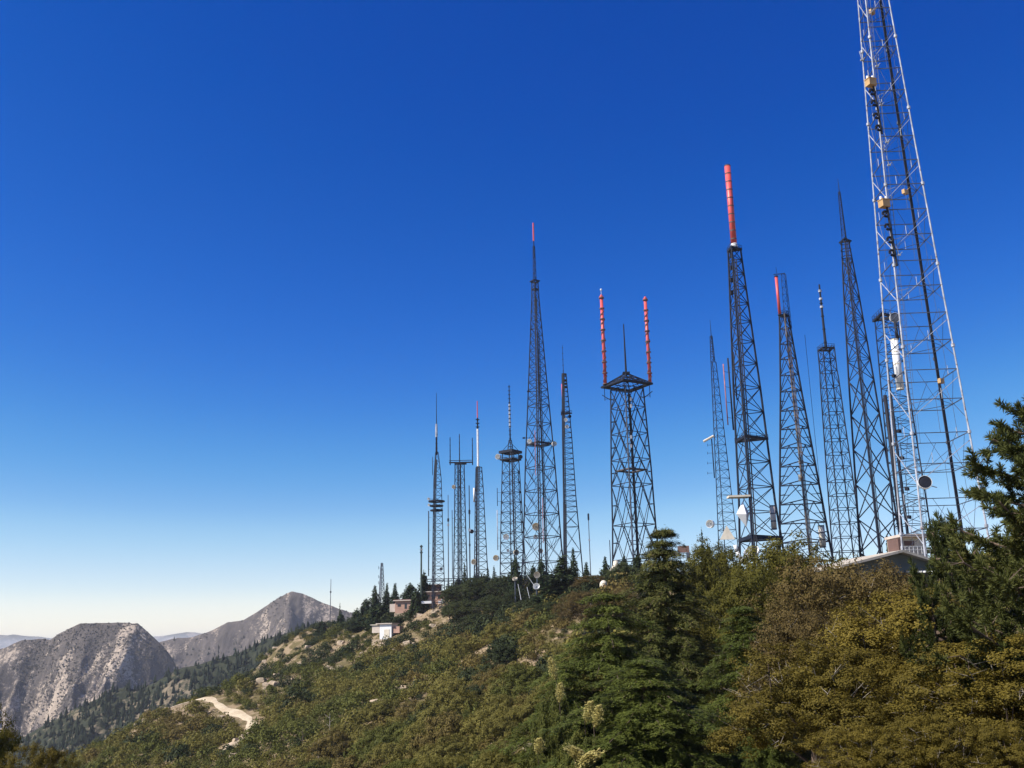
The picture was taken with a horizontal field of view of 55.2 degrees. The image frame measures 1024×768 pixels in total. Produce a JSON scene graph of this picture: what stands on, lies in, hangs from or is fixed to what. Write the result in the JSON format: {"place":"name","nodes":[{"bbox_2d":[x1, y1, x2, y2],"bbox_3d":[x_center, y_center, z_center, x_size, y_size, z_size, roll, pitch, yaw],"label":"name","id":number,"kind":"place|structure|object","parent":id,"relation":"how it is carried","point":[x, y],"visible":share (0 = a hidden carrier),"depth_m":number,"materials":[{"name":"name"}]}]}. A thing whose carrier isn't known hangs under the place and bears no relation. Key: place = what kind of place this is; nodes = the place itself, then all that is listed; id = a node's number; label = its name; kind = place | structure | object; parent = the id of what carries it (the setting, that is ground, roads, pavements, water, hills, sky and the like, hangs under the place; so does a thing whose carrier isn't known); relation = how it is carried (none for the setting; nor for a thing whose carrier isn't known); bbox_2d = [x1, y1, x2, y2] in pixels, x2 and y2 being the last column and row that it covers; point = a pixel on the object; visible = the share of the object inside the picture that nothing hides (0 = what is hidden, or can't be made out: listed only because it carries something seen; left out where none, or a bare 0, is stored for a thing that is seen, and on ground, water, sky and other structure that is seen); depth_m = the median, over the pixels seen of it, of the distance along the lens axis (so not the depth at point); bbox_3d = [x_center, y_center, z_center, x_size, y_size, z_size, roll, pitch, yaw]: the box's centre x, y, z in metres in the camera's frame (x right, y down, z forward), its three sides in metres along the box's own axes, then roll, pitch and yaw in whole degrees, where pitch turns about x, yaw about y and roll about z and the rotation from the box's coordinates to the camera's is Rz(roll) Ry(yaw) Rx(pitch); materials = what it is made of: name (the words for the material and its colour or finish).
{"place":"outdoors","nodes":[
{"label":"outdoors","id":0,"kind":"place"},
{"bbox_2d":[0,623,176,738],"bbox_3d":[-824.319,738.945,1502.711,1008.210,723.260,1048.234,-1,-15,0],"label":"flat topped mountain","id":1,"kind":"structure","parent":0,"point":[9,680],"depth_m":1639.99,"materials":[{"name":"grey stone"}]},
{"bbox_2d":[8,622,176,735],"bbox_3d":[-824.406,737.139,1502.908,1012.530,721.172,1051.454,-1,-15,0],"label":"scrub","id":2,"kind":"object","parent":1,"relation":"on","point":[101,669],"visible":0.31,"depth_m":1644.78,"materials":[{"name":"green plant"}]},
{"bbox_2d":[0,632,201,648],"bbox_3d":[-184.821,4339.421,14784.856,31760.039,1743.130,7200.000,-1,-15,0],"label":"range","id":3,"kind":"structure","parent":0,"point":[6,641],"depth_m":15425.23,"materials":[{"name":"grey stone"}]},
{"bbox_2d":[4,628,305,767],"bbox_3d":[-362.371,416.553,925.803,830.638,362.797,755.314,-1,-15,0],"label":"wooded ridge","id":4,"kind":"structure","parent":0,"point":[121,693],"depth_m":983.51,"materials":[{"name":"green plant"}]},
{"bbox_2d":[3,616,347,765],"bbox_3d":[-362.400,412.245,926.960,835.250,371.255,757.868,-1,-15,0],"label":"wood","id":5,"kind":"object","parent":4,"relation":"on","point":[80,730],"visible":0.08,"depth_m":976.85,"materials":[{"name":"green plant"}]},
{"bbox_2d":[185,697,256,732],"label":"dirt road","id":6,"kind":"structure","parent":0,"point":[241,714],"depth_m":303.73,"materials":[{"name":"beige soil"}]},
{"bbox_2d":[159,591,352,668],"bbox_3d":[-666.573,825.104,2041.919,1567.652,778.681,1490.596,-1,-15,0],"label":"peak","id":7,"kind":"structure","parent":0,"point":[305,606],"depth_m":2253.05,"materials":[{"name":"grey stone"}]},
{"bbox_2d":[0,0,1023,637],"label":"sky","id":8,"kind":"structure","parent":0,"point":[249,249],"materials":[{"name":"blue"}]},
{"bbox_2d":[87,578,1023,767],"bbox_3d":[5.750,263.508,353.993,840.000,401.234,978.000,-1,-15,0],"label":"hillside","id":9,"kind":"structure","parent":0,"point":[295,643],"depth_m":312.94,"materials":[{"name":"beige soil"}]},
{"bbox_2d":[0,702,21,767],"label":"oak tree","id":10,"kind":"object","parent":9,"relation":"on","point":[5,734],"visible":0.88,"depth_m":43.93,"materials":[{"name":"green plant"}]},
{"bbox_2d":[0,740,80,767],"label":"oak tree","id":11,"kind":"object","parent":9,"relation":"on","point":[51,758],"visible":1,"depth_m":41.42,"materials":[{"name":"green plant"}]},
{"bbox_2d":[85,601,572,766],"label":"dry scrub","id":12,"kind":"object","parent":9,"relation":"on","point":[344,668],"visible":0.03,"depth_m":324.81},
{"bbox_2d":[305,727,354,762],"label":"shrub","id":13,"kind":"object","parent":9,"relation":"on","point":[328,748],"visible":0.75,"depth_m":177.79,"materials":[{"name":"green plant"}]},
{"bbox_2d":[66,572,635,767],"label":"chaparral","id":14,"kind":"object","parent":9,"relation":"on","point":[178,731],"visible":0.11,"depth_m":232.34,"materials":[{"name":"green plant"}]},
{"bbox_2d":[331,754,389,767],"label":"shrub","id":15,"kind":"object","parent":9,"relation":"on","point":[348,762],"visible":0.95,"depth_m":113.25,"materials":[{"name":"green plant"}]},
{"bbox_2d":[361,603,393,625],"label":"oak tree","id":16,"kind":"object","parent":9,"relation":"on","point":[379,610],"visible":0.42,"depth_m":388.24,"materials":[{"name":"green plant"}]},
{"bbox_2d":[353,721,402,752],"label":"shrub","id":17,"kind":"object","parent":9,"relation":"on","point":[368,739],"visible":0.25,"depth_m":158.73,"materials":[{"name":"green plant"}]},
{"bbox_2d":[359,699,401,722],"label":"shrub","id":18,"kind":"object","parent":9,"relation":"on","point":[374,711],"visible":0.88,"depth_m":195.39,"materials":[{"name":"green plant"}]},
{"bbox_2d":[372,623,403,644],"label":"white hut","id":19,"kind":"object","parent":9,"relation":"on","point":[390,630],"visible":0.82,"depth_m":339.78,"materials":[{"name":"paint"}]},
{"bbox_2d":[364,742,412,767],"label":"shrub","id":20,"kind":"object","parent":9,"relation":"on","point":[393,754],"visible":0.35,"depth_m":126.91,"materials":[{"name":"green plant"}]},
{"bbox_2d":[368,721,410,746],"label":"shrub","id":21,"kind":"object","parent":9,"relation":"on","point":[392,730],"visible":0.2,"depth_m":152.88,"materials":[{"name":"green plant"}]},
{"bbox_2d":[390,599,410,619],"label":"brick house","id":22,"kind":"structure","parent":9,"relation":"on","point":[399,606],"depth_m":375.27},
{"bbox_2d":[386,725,431,756],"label":"shrub","id":23,"kind":"object","parent":9,"relation":"on","point":[408,736],"visible":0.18,"depth_m":135.03,"materials":[{"name":"green plant"}]},
{"bbox_2d":[395,699,423,718],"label":"shrub","id":24,"kind":"object","parent":9,"relation":"on","point":[405,709],"visible":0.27,"depth_m":187.37,"materials":[{"name":"green plant"}]},
{"bbox_2d":[404,588,424,617],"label":"conifer","id":25,"kind":"object","parent":9,"relation":"on","point":[414,608],"visible":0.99,"depth_m":356.29,"materials":[{"name":"green plant"}]},
{"bbox_2d":[417,570,430,610],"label":"conifer","id":26,"kind":"object","parent":9,"relation":"on","point":[425,585],"visible":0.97,"depth_m":359.73,"materials":[{"name":"green plant"}]},
{"bbox_2d":[421,584,443,610],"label":"terraced house","id":27,"kind":"structure","parent":9,"relation":"on","point":[429,592],"depth_m":358.79,"materials":[{"name":"paint"}]},
{"bbox_2d":[427,393,444,609],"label":"lattice tower","id":28,"kind":"structure","parent":9,"relation":"on","point":[434,501],"depth_m":360.15,"materials":[{"name":"metal"}]},
{"bbox_2d":[409,703,462,733],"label":"shrub","id":29,"kind":"object","parent":9,"relation":"on","point":[428,712],"visible":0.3,"depth_m":148.18,"materials":[{"name":"green plant"}]},
{"bbox_2d":[404,710,480,761],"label":"shrub","id":30,"kind":"object","parent":9,"relation":"on","point":[434,736],"visible":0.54,"depth_m":120.68,"materials":[{"name":"green plant"}]},
{"bbox_2d":[415,682,474,714],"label":"shrub","id":31,"kind":"object","parent":9,"relation":"on","point":[451,700],"visible":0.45,"depth_m":154.30,"materials":[{"name":"green plant"}]},
{"bbox_2d":[417,732,475,758],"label":"shrub","id":32,"kind":"object","parent":9,"relation":"on","point":[451,746],"visible":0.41,"depth_m":112.68,"materials":[{"name":"green plant"}]},
{"bbox_2d":[423,675,470,703],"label":"shrub","id":33,"kind":"object","parent":9,"relation":"on","point":[444,683],"visible":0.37,"depth_m":193.65,"materials":[{"name":"green plant"}]},
{"bbox_2d":[434,637,475,661],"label":"shrub","id":34,"kind":"object","parent":9,"relation":"on","point":[460,644],"visible":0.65,"depth_m":236.21,"materials":[{"name":"green plant"}]},
{"bbox_2d":[439,584,473,599],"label":"oak tree","id":35,"kind":"object","parent":9,"relation":"on","point":[453,592],"visible":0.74,"depth_m":340.98,"materials":[{"name":"green plant"}]},
{"bbox_2d":[449,434,472,586],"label":"lattice tower","id":36,"kind":"structure","parent":9,"relation":"on","point":[459,576],"depth_m":368.33,"materials":[{"name":"metal"}]},
{"bbox_2d":[443,598,479,619],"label":"oak tree","id":37,"kind":"object","parent":9,"relation":"on","point":[463,607],"visible":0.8,"depth_m":314.55,"materials":[{"name":"green plant"}]},
{"bbox_2d":[459,576,490,599],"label":"oak tree","id":38,"kind":"object","parent":9,"relation":"on","point":[473,588],"visible":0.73,"depth_m":328.15,"materials":[{"name":"green plant"}]},
{"bbox_2d":[470,401,487,578],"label":"lattice tower","id":39,"kind":"structure","parent":9,"relation":"on","point":[475,561],"depth_m":358.76,"materials":[{"name":"metal"}]},
{"bbox_2d":[457,708,507,740],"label":"shrub","id":40,"kind":"object","parent":9,"relation":"on","point":[477,718],"visible":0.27,"depth_m":118.57,"materials":[{"name":"green plant"}]},
{"bbox_2d":[469,594,509,615],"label":"oak tree","id":41,"kind":"object","parent":9,"relation":"on","point":[487,603],"visible":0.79,"depth_m":304.68,"materials":[{"name":"green plant"}]},
{"bbox_2d":[471,749,512,766],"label":"shrub","id":42,"kind":"object","parent":9,"relation":"on","point":[490,759],"visible":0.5,"depth_m":49.23,"materials":[{"name":"green plant"}]},
{"bbox_2d":[480,574,508,596],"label":"oak tree","id":43,"kind":"object","parent":9,"relation":"on","point":[498,586],"visible":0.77,"depth_m":321.76,"materials":[{"name":"green plant"}]},
{"bbox_2d":[477,693,514,715],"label":"shrub","id":44,"kind":"object","parent":9,"relation":"on","point":[496,704],"visible":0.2,"depth_m":125.06,"materials":[{"name":"green plant"}]},
{"bbox_2d":[475,711,519,744],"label":"shrub","id":45,"kind":"object","parent":9,"relation":"on","point":[495,726],"visible":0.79,"depth_m":112.84,"materials":[{"name":"green plant"}]},
{"bbox_2d":[481,623,515,643],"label":"shrub","id":46,"kind":"object","parent":9,"relation":"on","point":[500,631],"visible":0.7,"depth_m":230.01,"materials":[{"name":"green plant"}]},
{"bbox_2d":[480,643,521,665],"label":"shrub","id":47,"kind":"object","parent":9,"relation":"on","point":[500,653],"visible":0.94,"depth_m":201.50,"materials":[{"name":"green plant"}]},
{"bbox_2d":[493,386,526,588],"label":"lattice tower","id":48,"kind":"structure","parent":9,"relation":"on","point":[512,452],"depth_m":342.02,"materials":[{"name":"metal"}]},
{"bbox_2d":[506,556,524,591],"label":"conifer","id":49,"kind":"object","parent":9,"relation":"on","point":[515,568],"visible":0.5,"depth_m":315.99,"materials":[{"name":"green plant"}]},
{"bbox_2d":[501,588,531,605],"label":"oak tree","id":50,"kind":"object","parent":9,"relation":"on","point":[509,598],"visible":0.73,"depth_m":296.46,"materials":[{"name":"green plant"}]},
{"bbox_2d":[489,663,545,696],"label":"shrub","id":51,"kind":"object","parent":9,"relation":"on","point":[519,677],"visible":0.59,"depth_m":150.89,"materials":[{"name":"green plant"}]},
{"bbox_2d":[512,608,542,628],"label":"shrub","id":52,"kind":"object","parent":9,"relation":"on","point":[520,619],"visible":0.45,"depth_m":234.29,"materials":[{"name":"green plant"}]},
{"bbox_2d":[512,698,546,724],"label":"shrub","id":53,"kind":"object","parent":9,"relation":"on","point":[528,710],"visible":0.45,"depth_m":114.89,"materials":[{"name":"green plant"}]},
{"bbox_2d":[515,737,546,767],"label":"yellow plume","id":54,"kind":"object","parent":9,"relation":"on","point":[524,763],"visible":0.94,"depth_m":40.48,"materials":[{"name":"brown plant"}]},
{"bbox_2d":[515,682,556,708],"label":"shrub","id":55,"kind":"object","parent":9,"relation":"on","point":[533,694],"visible":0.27,"depth_m":122.48,"materials":[{"name":"green plant"}]},
{"bbox_2d":[55,540,1023,767],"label":"chaparral","id":56,"kind":"object","parent":9,"relation":"on","point":[198,739],"visible":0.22,"depth_m":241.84,"materials":[{"name":"green plant"}]},
{"bbox_2d":[532,559,548,594],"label":"conifer","id":57,"kind":"object","parent":9,"relation":"on","point":[543,573],"visible":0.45,"depth_m":315.91,"materials":[{"name":"green plant"}]},
{"bbox_2d":[521,223,562,586],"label":"lattice tower","id":58,"kind":"structure","parent":9,"relation":"on","point":[536,527],"depth_m":334.75,"materials":[{"name":"metal"}]},
{"bbox_2d":[527,582,558,615],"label":"conifer","id":59,"kind":"object","parent":9,"relation":"on","point":[546,589],"visible":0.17,"depth_m":239.86,"materials":[{"name":"green plant"}]},
{"bbox_2d":[528,555,578,607],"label":"conifer","id":60,"kind":"object","parent":9,"relation":"on","point":[562,577],"visible":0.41,"depth_m":244.30,"materials":[{"name":"green plant"}]},
{"bbox_2d":[531,682,580,767],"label":"yellow plume","id":61,"kind":"object","parent":9,"relation":"on","point":[552,745],"visible":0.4,"depth_m":43.42,"materials":[{"name":"flower petals"},{"name":"leaves"},{"name":"plant stems"}]},
{"bbox_2d":[529,657,586,764],"bbox_3d":[2.207,15.680,44.672,2.910,6.332,2.141,-1,-15,0],"label":"yellow plume","id":62,"kind":"object","parent":9,"relation":"on","point":[554,703],"visible":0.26,"depth_m":44.62,"materials":[{"name":"flower petals"},{"name":"leaves"},{"name":"plant stems"}]},
{"bbox_2d":[509,663,608,764],"bbox_3d":[3.028,16.986,48.380,7.407,6.326,6.789,-13,-18,37],"label":"shrub","id":63,"kind":"object","parent":9,"relation":"on","point":[573,703],"visible":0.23,"depth_m":48.34,"materials":[{"name":"green plant"}]},
{"bbox_2d":[547,743,589,767],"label":"yellow plume","id":64,"kind":"object","parent":9,"relation":"on","point":[577,752],"visible":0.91,"depth_m":32.82,"materials":[{"name":"brown plant"}]},
{"bbox_2d":[561,345,582,575],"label":"lattice tower","id":65,"kind":"structure","parent":9,"relation":"on","point":[564,420],"depth_m":321.98,"materials":[{"name":"metal"}]},
{"bbox_2d":[550,587,611,633],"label":"oak tree","id":66,"kind":"object","parent":9,"relation":"on","point":[575,611],"visible":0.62,"depth_m":198.35,"materials":[{"name":"green plant"}]},
{"bbox_2d":[555,700,613,767],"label":"yellow plume","id":67,"kind":"object","parent":9,"relation":"on","point":[560,754],"visible":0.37,"depth_m":36.90,"materials":[{"name":"flower petals"},{"name":"leaves"},{"name":"plant stems"}]},
{"bbox_2d":[575,747,603,767],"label":"yellow plume","id":68,"kind":"object","parent":9,"relation":"on","point":[591,756],"visible":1,"depth_m":32.34,"materials":[{"name":"brown plant"}]},
{"bbox_2d":[561,704,621,767],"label":"yellow plume","id":69,"kind":"object","parent":9,"relation":"on","point":[596,718],"visible":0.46,"depth_m":36.14,"materials":[{"name":"brown plant"}]},
{"bbox_2d":[487,590,730,767],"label":"fir tree","id":70,"kind":"object","parent":9,"relation":"on","point":[606,656],"visible":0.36,"depth_m":51.19,"materials":[{"name":"green plant"}]},
{"bbox_2d":[605,560,644,584],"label":"shrub","id":71,"kind":"object","parent":9,"relation":"on","point":[619,567],"visible":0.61,"depth_m":221.46,"materials":[{"name":"green plant"}]},
{"bbox_2d":[604,587,645,615],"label":"oak tree","id":72,"kind":"object","parent":9,"relation":"on","point":[618,591],"visible":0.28,"depth_m":198.43,"materials":[{"name":"green plant"}]},
{"bbox_2d":[599,289,657,565],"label":"lattice tower","id":73,"kind":"structure","parent":9,"relation":"on","point":[618,381],"depth_m":264.04,"materials":[{"name":"metal"}]},
{"bbox_2d":[535,657,762,767],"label":"fir tree","id":74,"kind":"object","parent":9,"relation":"on","point":[649,711],"visible":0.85,"depth_m":36.80,"materials":[{"name":"green plant"}]},
{"bbox_2d":[611,524,738,767],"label":"fir tree","id":75,"kind":"object","parent":9,"relation":"on","point":[669,614],"visible":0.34,"depth_m":63.25,"materials":[{"name":"green plant"}]},
{"bbox_2d":[671,534,743,700],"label":"oak tree","id":76,"kind":"object","parent":9,"relation":"on","point":[711,568],"visible":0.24,"depth_m":91.69,"materials":[{"name":"green plant"}]},
{"bbox_2d":[703,324,738,564],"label":"lattice tower","id":77,"kind":"structure","parent":9,"relation":"on","point":[727,534],"depth_m":247.22,"materials":[{"name":"metal"}]},
{"bbox_2d":[692,574,761,700],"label":"oak tree","id":78,"kind":"object","parent":9,"relation":"on","point":[705,620],"visible":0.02,"depth_m":76.43,"materials":[{"name":"green plant"}]},
{"bbox_2d":[692,560,793,673],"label":"oak tree","id":79,"kind":"object","parent":9,"relation":"on","point":[735,593],"visible":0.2,"depth_m":71.04,"materials":[{"name":"green plant"}]},
{"bbox_2d":[723,164,783,562],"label":"lattice tower","id":80,"kind":"structure","parent":9,"relation":"on","point":[752,537],"depth_m":204.45,"materials":[{"name":"metal"}]},
{"bbox_2d":[677,605,834,767],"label":"fir tree","id":81,"kind":"object","parent":9,"relation":"on","point":[737,637],"visible":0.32,"depth_m":47.53,"materials":[{"name":"green plant"}]},
{"bbox_2d":[737,710,797,767],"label":"fir tree","id":82,"kind":"object","parent":9,"relation":"on","point":[771,756],"visible":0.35,"depth_m":33.50,"materials":[{"name":"green plant"}]},
{"bbox_2d":[712,528,854,616],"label":"oak tree","id":83,"kind":"object","parent":9,"relation":"on","point":[771,555],"visible":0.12,"depth_m":81.32,"materials":[{"name":"green plant"}]},
{"bbox_2d":[733,596,862,762],"bbox_3d":[13.607,14.556,43.370,7.418,10.128,8.080,-12,-18,35],"label":"oak tree","id":84,"kind":"object","parent":9,"relation":"on","point":[795,628],"visible":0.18,"depth_m":43.56,"materials":[{"name":"green plant"}]},
{"bbox_2d":[773,270,833,566],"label":"lattice tower","id":85,"kind":"structure","parent":9,"relation":"on","point":[822,539],"depth_m":211.39,"materials":[{"name":"metal"}]},
{"bbox_2d":[702,636,930,767],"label":"oak tree","id":86,"kind":"object","parent":9,"relation":"on","point":[842,681],"visible":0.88,"depth_m":26.63,"materials":[{"name":"green plant"}]},
{"bbox_2d":[740,551,922,749],"bbox_3d":[20.640,17.178,58.843,13.794,14.480,12.664,-10,-17,32],"label":"oak tree","id":87,"kind":"object","parent":9,"relation":"on","point":[835,584],"visible":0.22,"depth_m":59.01,"materials":[{"name":"green plant"}]},
{"bbox_2d":[817,284,863,557],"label":"lattice tower","id":88,"kind":"structure","parent":9,"relation":"on","point":[825,347],"depth_m":233.39,"materials":[{"name":"metal"}]},
{"bbox_2d":[796,550,934,586],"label":"gabled hall","id":89,"kind":"structure","parent":9,"relation":"on","point":[899,558],"depth_m":128.70,"materials":[{"name":"grey metal"}]},
{"bbox_2d":[884,534,928,556],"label":"plant room","id":90,"kind":"object","parent":89,"relation":"on","point":[894,543],"visible":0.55,"depth_m":147.29,"materials":[{"name":"beige paint"}]},
{"bbox_2d":[838,182,898,556],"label":"lattice tower","id":91,"kind":"structure","parent":9,"relation":"on","point":[855,332],"depth_m":210.01,"materials":[{"name":"metal"}]},
{"bbox_2d":[798,723,938,767],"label":"oak tree","id":92,"kind":"object","parent":9,"relation":"on","point":[853,747],"visible":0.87,"depth_m":20.90,"materials":[{"name":"green plant"}]},
{"bbox_2d":[763,585,1021,750],"bbox_3d":[12.493,10.401,31.409,8.494,7.807,9.138,5,-16,-22],"label":"oak tree","id":93,"kind":"object","parent":9,"relation":"on","point":[900,615],"visible":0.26,"depth_m":31.00,"materials":[{"name":"green plant"}]},
{"bbox_2d":[872,308,930,553],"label":"lattice tower","id":94,"kind":"structure","parent":9,"relation":"on","point":[896,358],"depth_m":180.13,"materials":[{"name":"metal"}]},
{"bbox_2d":[857,0,991,557],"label":"lattice tower","id":95,"kind":"structure","parent":9,"relation":"on","point":[924,482],"depth_m":148.13,"materials":[{"name":"metal"}]},
{"bbox_2d":[898,580,973,737],"bbox_3d":[12.702,9.574,28.398,2.609,7.717,2.295,-3,-15,7],"label":"pine tree","id":96,"kind":"object","parent":9,"relation":"on","point":[930,634],"visible":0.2,"depth_m":28.90,"materials":[{"name":"green plant"}]},
{"bbox_2d":[869,711,1012,767],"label":"oak tree","id":97,"kind":"object","parent":9,"relation":"on","point":[940,749],"visible":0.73,"depth_m":20.31,"materials":[{"name":"green plant"}]},
{"bbox_2d":[870,632,1023,753],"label":"oak tree","id":98,"kind":"object","parent":9,"relation":"on","point":[956,693],"visible":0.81,"depth_m":24.15,"materials":[{"name":"green plant"}]},
{"bbox_2d":[907,507,1002,730],"bbox_3d":[15.947,10.361,34.198,3.614,12.320,4.109,-1,-15,-2],"label":"pine tree","id":99,"kind":"object","parent":9,"relation":"on","point":[940,550],"visible":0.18,"depth_m":35.25,"materials":[{"name":"green plant"}]},
{"bbox_2d":[913,397,1023,766],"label":"pine tree","id":100,"kind":"object","parent":9,"relation":"on","point":[1006,584],"visible":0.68,"depth_m":25.82,"materials":[{"name":"green plant"}]},
{"bbox_2d":[945,718,1023,767],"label":"oak tree","id":101,"kind":"object","parent":9,"relation":"on","point":[999,741],"visible":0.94,"depth_m":19.52,"materials":[{"name":"green plant"}]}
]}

